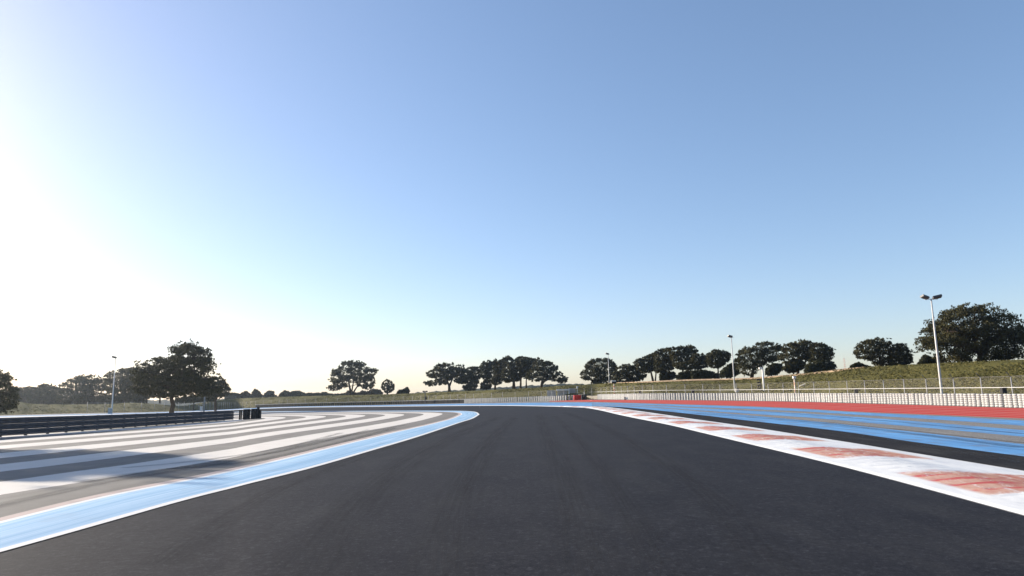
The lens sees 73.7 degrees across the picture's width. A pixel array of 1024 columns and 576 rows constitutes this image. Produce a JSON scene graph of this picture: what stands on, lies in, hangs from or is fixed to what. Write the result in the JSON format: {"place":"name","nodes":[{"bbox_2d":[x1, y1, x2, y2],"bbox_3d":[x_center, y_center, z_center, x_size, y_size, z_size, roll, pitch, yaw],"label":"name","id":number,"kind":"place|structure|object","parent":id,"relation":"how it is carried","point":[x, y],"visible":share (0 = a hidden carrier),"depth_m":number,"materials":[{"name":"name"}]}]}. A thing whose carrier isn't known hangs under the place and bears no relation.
{"place":"outdoors","nodes":[
{"label":"outdoors","id":0,"kind":"place"},
{"bbox_2d":[0,412,457,516],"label":"striped runoff","id":1,"kind":"structure","parent":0,"point":[54,467],"depth_m":26.43,"materials":[{"name":"concrete"}]},
{"bbox_2d":[0,410,233,436],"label":"guard rail","id":2,"kind":"object","parent":1,"relation":"on","point":[46,425],"visible":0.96,"depth_m":48.62,"materials":[{"name":"metal"}]},
{"bbox_2d":[0,411,460,520],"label":"worn edge band","id":3,"kind":"object","parent":1,"relation":"on","point":[75,501],"visible":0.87,"depth_m":15.40,"materials":[{"name":"paint"}]},
{"bbox_2d":[243,409,247,418],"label":"tyre stack","id":4,"kind":"object","parent":1,"relation":"on","point":[245,413],"visible":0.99,"depth_m":76.67,"materials":[{"name":"black rubber"}]},
{"bbox_2d":[13,406,478,417],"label":"track asphalt","id":5,"kind":"structure","parent":0,"point":[441,408],"depth_m":135.13,"materials":[{"name":"grey asphalt"}]},
{"bbox_2d":[251,409,255,418],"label":"tyre stack","id":6,"kind":"object","parent":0,"point":[253,413],"visible":1,"depth_m":76.80,"materials":[{"name":"black rubber"}]},
{"bbox_2d":[73,383,586,405],"bbox_3d":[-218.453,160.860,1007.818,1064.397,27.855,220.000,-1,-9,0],"label":"hills","id":7,"kind":"structure","parent":0,"point":[180,404],"depth_m":936.26,"materials":[{"name":"green plant"}]},
{"bbox_2d":[0,406,1023,575],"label":"track asphalt","id":8,"kind":"structure","parent":0,"point":[526,491],"depth_m":9.29,"materials":[{"name":"black asphalt"}]},
{"bbox_2d":[0,359,1023,414],"bbox_3d":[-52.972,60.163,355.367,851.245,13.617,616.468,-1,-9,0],"label":"grass bank","id":9,"kind":"structure","parent":0,"point":[843,384],"depth_m":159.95,"materials":[{"name":"green plant"}]},
{"bbox_2d":[8,385,46,403],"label":"pine tree","id":10,"kind":"object","parent":9,"relation":"on","point":[29,394],"visible":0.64,"depth_m":295.67,"materials":[{"name":"green plant"}]},
{"bbox_2d":[35,383,63,404],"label":"pine tree","id":11,"kind":"object","parent":9,"relation":"on","point":[50,395],"visible":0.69,"depth_m":304.42,"materials":[{"name":"green plant"}]},
{"bbox_2d":[53,374,109,403],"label":"pine tree","id":12,"kind":"object","parent":9,"relation":"on","point":[83,387],"visible":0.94,"depth_m":278.99,"materials":[{"name":"green plant"}]},
{"bbox_2d":[26,394,144,404],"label":"scrub bush","id":13,"kind":"object","parent":9,"relation":"on","point":[91,401],"visible":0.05,"depth_m":313.54,"materials":[{"name":"green plant"}]},
{"bbox_2d":[102,366,150,402],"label":"pine tree","id":14,"kind":"object","parent":9,"relation":"on","point":[123,391],"visible":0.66,"depth_m":258.86,"materials":[{"name":"green plant"}]},
{"bbox_2d":[117,367,169,403],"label":"pine tree","id":15,"kind":"object","parent":9,"relation":"on","point":[122,368],"visible":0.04,"depth_m":271.42,"materials":[{"name":"green plant"}]},
{"bbox_2d":[226,392,238,398],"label":"hazy tree","id":16,"kind":"object","parent":9,"relation":"on","point":[234,395],"visible":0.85,"depth_m":423.41,"materials":[{"name":"green plant"}]},
{"bbox_2d":[238,391,250,398],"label":"hazy tree","id":17,"kind":"object","parent":9,"relation":"on","point":[245,394],"visible":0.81,"depth_m":423.42,"materials":[{"name":"green plant"}]},
{"bbox_2d":[250,389,261,397],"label":"hazy tree","id":18,"kind":"object","parent":9,"relation":"on","point":[256,393],"visible":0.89,"depth_m":423.66,"materials":[{"name":"green plant"}]},
{"bbox_2d":[264,390,274,396],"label":"hazy tree","id":19,"kind":"object","parent":9,"relation":"on","point":[269,393],"visible":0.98,"depth_m":423.99,"materials":[{"name":"green plant"}]},
{"bbox_2d":[279,390,288,396],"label":"hazy tree","id":20,"kind":"object","parent":9,"relation":"on","point":[284,393],"visible":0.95,"depth_m":423.85,"materials":[{"name":"green plant"}]},
{"bbox_2d":[288,390,305,396],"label":"hazy tree","id":21,"kind":"object","parent":9,"relation":"on","point":[295,393],"visible":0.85,"depth_m":423.90,"materials":[{"name":"green plant"}]},
{"bbox_2d":[305,392,344,395],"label":"scrub bush","id":22,"kind":"object","parent":9,"relation":"on","point":[312,394],"visible":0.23,"depth_m":444.49,"materials":[{"name":"green plant"}]},
{"bbox_2d":[326,359,378,394],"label":"pine tree","id":23,"kind":"object","parent":9,"relation":"on","point":[339,373],"visible":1,"depth_m":315.69,"materials":[{"name":"green plant"}]},
{"bbox_2d":[345,388,383,394],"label":"scrub bush","id":24,"kind":"object","parent":9,"relation":"on","point":[372,391],"visible":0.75,"depth_m":394.81,"materials":[{"name":"green plant"}]},
{"bbox_2d":[381,379,394,393],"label":"tree","id":25,"kind":"object","parent":9,"relation":"on","point":[388,386],"visible":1,"depth_m":315.91,"materials":[{"name":"green plant"}]},
{"bbox_2d":[396,387,409,393],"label":"scrub bush","id":26,"kind":"object","parent":9,"relation":"on","point":[406,390],"visible":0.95,"depth_m":315.50,"materials":[{"name":"green plant"}]},
{"bbox_2d":[423,362,464,391],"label":"pine tree","id":27,"kind":"object","parent":9,"relation":"on","point":[444,376],"visible":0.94,"depth_m":286.17,"materials":[{"name":"green plant"}]},
{"bbox_2d":[457,366,480,390],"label":"pine tree","id":28,"kind":"object","parent":9,"relation":"on","point":[471,377],"visible":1,"depth_m":283.70,"materials":[{"name":"green plant"}]},
{"bbox_2d":[478,358,496,389],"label":"pine tree","id":29,"kind":"object","parent":9,"relation":"on","point":[484,367],"visible":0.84,"depth_m":278.44,"materials":[{"name":"green plant"}]},
{"bbox_2d":[490,359,507,389],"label":"pine tree","id":30,"kind":"object","parent":9,"relation":"on","point":[496,378],"visible":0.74,"depth_m":271.48,"materials":[{"name":"green plant"}]},
{"bbox_2d":[500,355,522,388],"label":"pine tree","id":31,"kind":"object","parent":9,"relation":"on","point":[512,374],"visible":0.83,"depth_m":266.14,"materials":[{"name":"green plant"}]},
{"bbox_2d":[514,356,534,387],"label":"pine tree","id":32,"kind":"object","parent":9,"relation":"on","point":[525,365],"visible":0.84,"depth_m":262.72,"materials":[{"name":"green plant"}]},
{"bbox_2d":[525,357,568,386],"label":"pine tree","id":33,"kind":"object","parent":9,"relation":"on","point":[541,365],"visible":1,"depth_m":254.35,"materials":[{"name":"green plant"}]},
{"bbox_2d":[547,386,577,395],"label":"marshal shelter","id":34,"kind":"object","parent":9,"relation":"on","point":[560,392],"visible":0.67,"depth_m":204.15,"materials":[{"name":"grey"}]},
{"bbox_2d":[579,357,616,383],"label":"pine tree","id":35,"kind":"object","parent":9,"relation":"on","point":[593,366],"visible":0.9,"depth_m":231.40,"materials":[{"name":"green plant"}]},
{"bbox_2d":[611,363,646,382],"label":"pine tree","id":36,"kind":"object","parent":9,"relation":"on","point":[626,373],"visible":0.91,"depth_m":211.76,"materials":[{"name":"green plant"}]},
{"bbox_2d":[633,351,656,380],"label":"pine tree","id":37,"kind":"object","parent":9,"relation":"on","point":[641,365],"visible":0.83,"depth_m":202.59,"materials":[{"name":"green plant"}]},
{"bbox_2d":[652,347,674,374],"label":"pine tree","id":38,"kind":"object","parent":9,"relation":"on","point":[662,364],"visible":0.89,"depth_m":197.65,"materials":[{"name":"green plant"}]},
{"bbox_2d":[658,371,676,380],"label":"scrub bush","id":39,"kind":"object","parent":9,"relation":"on","point":[671,375],"visible":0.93,"depth_m":197.54,"materials":[{"name":"green plant"}]},
{"bbox_2d":[665,344,698,371],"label":"pine tree","id":40,"kind":"object","parent":9,"relation":"on","point":[685,353],"visible":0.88,"depth_m":192.97,"materials":[{"name":"green plant"}]},
{"bbox_2d":[675,370,691,379],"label":"scrub bush","id":41,"kind":"object","parent":9,"relation":"on","point":[684,375],"visible":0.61,"depth_m":189.55,"materials":[{"name":"green plant"}]},
{"bbox_2d":[673,352,707,370],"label":"pine tree","id":42,"kind":"object","parent":9,"relation":"on","point":[696,361],"visible":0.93,"depth_m":187.86,"materials":[{"name":"green plant"}]},
{"bbox_2d":[690,369,719,378],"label":"scrub bush","id":43,"kind":"object","parent":9,"relation":"on","point":[702,374],"visible":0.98,"depth_m":183.65,"materials":[{"name":"green plant"}]},
{"bbox_2d":[705,348,731,378],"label":"pine tree","id":44,"kind":"object","parent":9,"relation":"on","point":[720,358],"visible":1,"depth_m":182.92,"materials":[{"name":"green plant"}]},
{"bbox_2d":[719,363,739,377],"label":"scrub bush","id":45,"kind":"object","parent":9,"relation":"on","point":[727,371],"visible":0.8,"depth_m":179.65,"materials":[{"name":"green plant"}]},
{"bbox_2d":[618,367,857,382],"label":"footpath","id":46,"kind":"structure","parent":9,"relation":"on","point":[732,378],"depth_m":162.17,"materials":[{"name":"grey concrete"}]},
{"bbox_2d":[733,340,782,377],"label":"pine tree","id":47,"kind":"object","parent":9,"relation":"on","point":[740,360],"visible":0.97,"depth_m":169.76,"materials":[{"name":"green plant"}]},
{"bbox_2d":[759,367,764,391],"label":"camera mast","id":48,"kind":"object","parent":9,"relation":"on","point":[762,377],"visible":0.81,"depth_m":138.61,"materials":[{"name":"white metal"}]},
{"bbox_2d":[765,363,783,375],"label":"scrub bush","id":49,"kind":"object","parent":9,"relation":"on","point":[774,369],"visible":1,"depth_m":173.84,"materials":[{"name":"green plant"}]},
{"bbox_2d":[781,361,805,373],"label":"scrub bush","id":50,"kind":"object","parent":9,"relation":"on","point":[792,367],"visible":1,"depth_m":154.23,"materials":[{"name":"plant"}]},
{"bbox_2d":[777,338,812,373],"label":"pine tree","id":51,"kind":"object","parent":9,"relation":"on","point":[795,349],"visible":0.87,"depth_m":156.33,"materials":[{"name":"green plant"}]},
{"bbox_2d":[803,359,836,372],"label":"scrub bush","id":52,"kind":"object","parent":9,"relation":"on","point":[819,365],"visible":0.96,"depth_m":150.12,"materials":[{"name":"green plant"}]},
{"bbox_2d":[805,342,835,362],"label":"pine tree","id":53,"kind":"object","parent":9,"relation":"on","point":[821,352],"visible":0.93,"depth_m":152.32,"materials":[{"name":"green plant"}]},
{"bbox_2d":[849,361,870,367],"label":"scrub bush","id":54,"kind":"object","parent":9,"relation":"on","point":[857,364],"visible":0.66,"depth_m":132.66,"materials":[{"name":"green plant"}]},
{"bbox_2d":[853,337,894,365],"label":"pine tree","id":55,"kind":"object","parent":9,"relation":"on","point":[874,353],"visible":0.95,"depth_m":130.48,"materials":[{"name":"green plant"}]},
{"bbox_2d":[885,342,914,365],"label":"pine tree","id":56,"kind":"object","parent":9,"relation":"on","point":[901,354],"visible":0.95,"depth_m":128.41,"materials":[{"name":"green plant"}]},
{"bbox_2d":[917,354,945,363],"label":"scrub bush","id":57,"kind":"object","parent":9,"relation":"on","point":[926,359],"visible":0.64,"depth_m":116.87,"materials":[{"name":"green plant"}]},
{"bbox_2d":[913,302,1023,362],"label":"pine tree","id":58,"kind":"object","parent":9,"relation":"on","point":[950,333],"visible":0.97,"depth_m":109.58,"materials":[{"name":"green plant"}]},
{"bbox_2d":[0,399,1023,552],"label":"runoff asphalt","id":59,"kind":"structure","parent":0,"point":[998,437],"depth_m":39.08,"materials":[{"name":"asphalt"}]},
{"bbox_2d":[111,356,116,413],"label":"lamp post","id":60,"kind":"object","parent":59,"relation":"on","point":[115,357],"visible":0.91,"depth_m":166.76,"materials":[{"name":"grey metal"}]},
{"bbox_2d":[174,395,214,410],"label":"scrub bush","id":61,"kind":"object","parent":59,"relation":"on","point":[186,399],"visible":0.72,"depth_m":236.56,"materials":[{"name":"green plant"}]},
{"bbox_2d":[0,411,461,522],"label":"white line","id":62,"kind":"object","parent":59,"relation":"on","point":[187,479],"visible":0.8,"depth_m":14.62,"materials":[{"name":"paint"}]},
{"bbox_2d":[0,411,476,547],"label":"kerb","id":63,"kind":"structure","parent":59,"relation":"on","point":[24,529],"depth_m":12.99,"materials":[{"name":"blue paint"}]},
{"bbox_2d":[0,411,478,551],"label":"white line","id":64,"kind":"object","parent":59,"relation":"on","point":[87,526],"visible":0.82,"depth_m":11.64,"materials":[{"name":"paint"}]},
{"bbox_2d":[0,405,583,417],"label":"white line","id":65,"kind":"object","parent":59,"relation":"on","point":[293,407],"visible":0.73,"depth_m":145.25,"materials":[{"name":"paint"}]},
{"bbox_2d":[0,402,591,416],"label":"blue stripe","id":66,"kind":"object","parent":59,"relation":"on","point":[565,404],"visible":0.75,"depth_m":160.06,"materials":[{"name":"paint"}]},
{"bbox_2d":[87,389,584,412],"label":"catch fence","id":67,"kind":"object","parent":59,"relation":"on","point":[352,400],"visible":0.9,"depth_m":235.81,"materials":[{"name":"silver metal"}]},
{"bbox_2d":[255,400,425,407],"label":"tyre wall","id":68,"kind":"structure","parent":59,"relation":"on","point":[341,403],"depth_m":277.06,"materials":[{"name":"black rubber"}]},
{"bbox_2d":[553,400,1023,418],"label":"red runoff","id":69,"kind":"structure","parent":59,"relation":"on","point":[999,412],"depth_m":70.65,"materials":[{"name":"paint"}]},
{"bbox_2d":[559,406,1023,514],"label":"kerb","id":70,"kind":"structure","parent":59,"relation":"on","point":[997,487],"depth_m":15.50,"materials":[{"name":"paint"}]},
{"bbox_2d":[587,372,1023,398],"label":"catch fence","id":71,"kind":"object","parent":59,"relation":"on","point":[893,388],"visible":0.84,"depth_m":98.18,"materials":[{"name":"silver metal"}]},
{"bbox_2d":[592,405,1023,455],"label":"blue stripe","id":72,"kind":"object","parent":59,"relation":"on","point":[971,443],"visible":0.94,"depth_m":26.92,"materials":[{"name":"paint"}]},
{"bbox_2d":[592,404,1023,436],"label":"blue stripe","id":73,"kind":"object","parent":59,"relation":"on","point":[991,430],"visible":0.97,"depth_m":37.68,"materials":[{"name":"paint"}]},
{"bbox_2d":[592,402,1023,425],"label":"blue stripe","id":74,"kind":"object","parent":59,"relation":"on","point":[1000,421],"visible":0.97,"depth_m":49.05,"materials":[{"name":"paint"}]},
{"bbox_2d":[599,406,1023,469],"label":"dark verge","id":75,"kind":"structure","parent":59,"relation":"on","point":[984,457],"depth_m":22.23,"materials":[{"name":"black asphalt"}]},
{"bbox_2d":[905,393,909,403],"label":"tyre stack","id":76,"kind":"object","parent":59,"relation":"on","point":[907,398],"visible":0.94,"depth_m":87.98,"materials":[{"name":"white rubber"}]},
{"bbox_2d":[911,393,915,404],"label":"tyre stack","id":77,"kind":"object","parent":59,"relation":"on","point":[913,398],"visible":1,"depth_m":86.64,"materials":[{"name":"white rubber"}]},
{"bbox_2d":[915,394,919,404],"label":"tyre stack","id":78,"kind":"object","parent":59,"relation":"on","point":[917,399],"visible":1,"depth_m":85.88,"materials":[{"name":"white rubber"}]},
{"bbox_2d":[922,393,926,404],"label":"tyre stack","id":79,"kind":"object","parent":59,"relation":"on","point":[924,398],"visible":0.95,"depth_m":84.66,"materials":[{"name":"white rubber"}]},
{"bbox_2d":[929,394,933,404],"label":"tyre stack","id":80,"kind":"object","parent":59,"relation":"on","point":[931,399],"visible":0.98,"depth_m":83.23,"materials":[{"name":"white rubber"}]},
{"bbox_2d":[936,393,941,404],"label":"tyre stack","id":81,"kind":"object","parent":59,"relation":"on","point":[938,399],"visible":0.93,"depth_m":81.92,"materials":[{"name":"white rubber"}]},
{"bbox_2d":[943,394,948,404],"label":"tyre stack","id":82,"kind":"object","parent":59,"relation":"on","point":[945,396],"visible":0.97,"depth_m":80.59,"materials":[{"name":"white rubber"}]},
{"bbox_2d":[947,394,952,405],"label":"tyre stack","id":83,"kind":"object","parent":59,"relation":"on","point":[950,399],"visible":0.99,"depth_m":79.85,"materials":[{"name":"white rubber"}]},
{"bbox_2d":[951,394,956,405],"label":"tyre stack","id":84,"kind":"object","parent":59,"relation":"on","point":[954,401],"visible":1,"depth_m":79.19,"materials":[{"name":"white rubber"}]},
{"bbox_2d":[956,394,959,405],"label":"tyre stack","id":85,"kind":"object","parent":59,"relation":"on","point":[958,399],"visible":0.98,"depth_m":78.57,"materials":[{"name":"white rubber"}]},
{"bbox_2d":[959,394,964,405],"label":"tyre stack","id":86,"kind":"object","parent":59,"relation":"on","point":[961,400],"visible":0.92,"depth_m":77.92,"materials":[{"name":"white rubber"}]},
{"bbox_2d":[963,394,968,405],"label":"tyre stack","id":87,"kind":"object","parent":59,"relation":"on","point":[965,397],"visible":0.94,"depth_m":77.22,"materials":[{"name":"white rubber"}]},
{"bbox_2d":[967,394,972,405],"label":"tyre stack","id":88,"kind":"object","parent":59,"relation":"on","point":[970,399],"visible":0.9,"depth_m":76.55,"materials":[{"name":"white rubber"}]},
{"bbox_2d":[971,394,976,405],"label":"tyre stack","id":89,"kind":"object","parent":59,"relation":"on","point":[974,400],"visible":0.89,"depth_m":75.89,"materials":[{"name":"white rubber"}]},
{"bbox_2d":[976,394,982,405],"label":"tyre stack","id":90,"kind":"object","parent":59,"relation":"on","point":[978,399],"visible":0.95,"depth_m":75.22,"materials":[{"name":"white rubber"}]},
{"bbox_2d":[980,394,985,406],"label":"tyre stack","id":91,"kind":"object","parent":59,"relation":"on","point":[983,400],"visible":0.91,"depth_m":74.58,"materials":[{"name":"white rubber"}]},
{"bbox_2d":[984,394,990,406],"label":"tyre stack","id":92,"kind":"object","parent":59,"relation":"on","point":[987,400],"visible":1,"depth_m":73.85,"materials":[{"name":"white rubber"}]},
{"bbox_2d":[989,394,994,406],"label":"tyre stack","id":93,"kind":"object","parent":59,"relation":"on","point":[991,396],"visible":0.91,"depth_m":73.21,"materials":[{"name":"white rubber"}]},
{"bbox_2d":[994,394,998,406],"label":"tyre stack","id":94,"kind":"object","parent":59,"relation":"on","point":[996,400],"visible":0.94,"depth_m":72.46,"materials":[{"name":"white rubber"}]},
{"bbox_2d":[998,394,1004,406],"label":"tyre stack","id":95,"kind":"object","parent":59,"relation":"on","point":[1001,400],"visible":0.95,"depth_m":71.82,"materials":[{"name":"white rubber"}]},
{"bbox_2d":[1003,394,1009,406],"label":"tyre stack","id":96,"kind":"object","parent":59,"relation":"on","point":[1006,400],"visible":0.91,"depth_m":71.14,"materials":[{"name":"white rubber"}]},
{"bbox_2d":[1007,394,1013,406],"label":"tyre stack","id":97,"kind":"object","parent":59,"relation":"on","point":[1010,402],"visible":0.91,"depth_m":70.53,"materials":[{"name":"white rubber"}]},
{"bbox_2d":[1012,394,1019,407],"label":"tyre stack","id":98,"kind":"object","parent":59,"relation":"on","point":[1015,401],"visible":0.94,"depth_m":69.84,"materials":[{"name":"white rubber"}]},
{"bbox_2d":[1017,394,1023,407],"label":"tyre stack","id":99,"kind":"object","parent":59,"relation":"on","point":[1020,401],"visible":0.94,"depth_m":69.15,"materials":[{"name":"white rubber"}]},
{"bbox_2d":[0,0,1023,400],"label":"sky","id":100,"kind":"structure","parent":0,"point":[292,191],"materials":[{"name":"blue"}]},
{"bbox_3d":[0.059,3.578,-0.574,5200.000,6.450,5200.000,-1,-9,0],"label":"ground","id":101,"kind":"structure","parent":0,"visible":0},
{"bbox_2d":[0,369,21,413],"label":"pine tree","id":102,"kind":"object","parent":101,"relation":"on","point":[6,386],"visible":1,"depth_m":94.29,"materials":[{"name":"green plant"}]},
{"bbox_2d":[127,338,227,412],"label":"pine tree","id":103,"kind":"object","parent":101,"relation":"on","point":[184,381],"visible":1,"depth_m":127.00,"materials":[{"name":"green plant"}]},
{"bbox_2d":[198,375,231,410],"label":"pine tree","id":104,"kind":"object","parent":101,"relation":"on","point":[222,382],"visible":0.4,"depth_m":206.95,"materials":[{"name":"green plant"}]},
{"bbox_2d":[727,335,734,389],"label":"lamp post","id":105,"kind":"object","parent":101,"relation":"on","point":[730,336],"visible":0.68,"depth_m":148.90,"materials":[{"name":"grey metal"}]},
{"bbox_2d":[920,294,943,399],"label":"lamp post","id":106,"kind":"object","parent":101,"relation":"on","point":[924,297],"visible":0.77,"depth_m":87.40,"materials":[{"name":"grey metal"}]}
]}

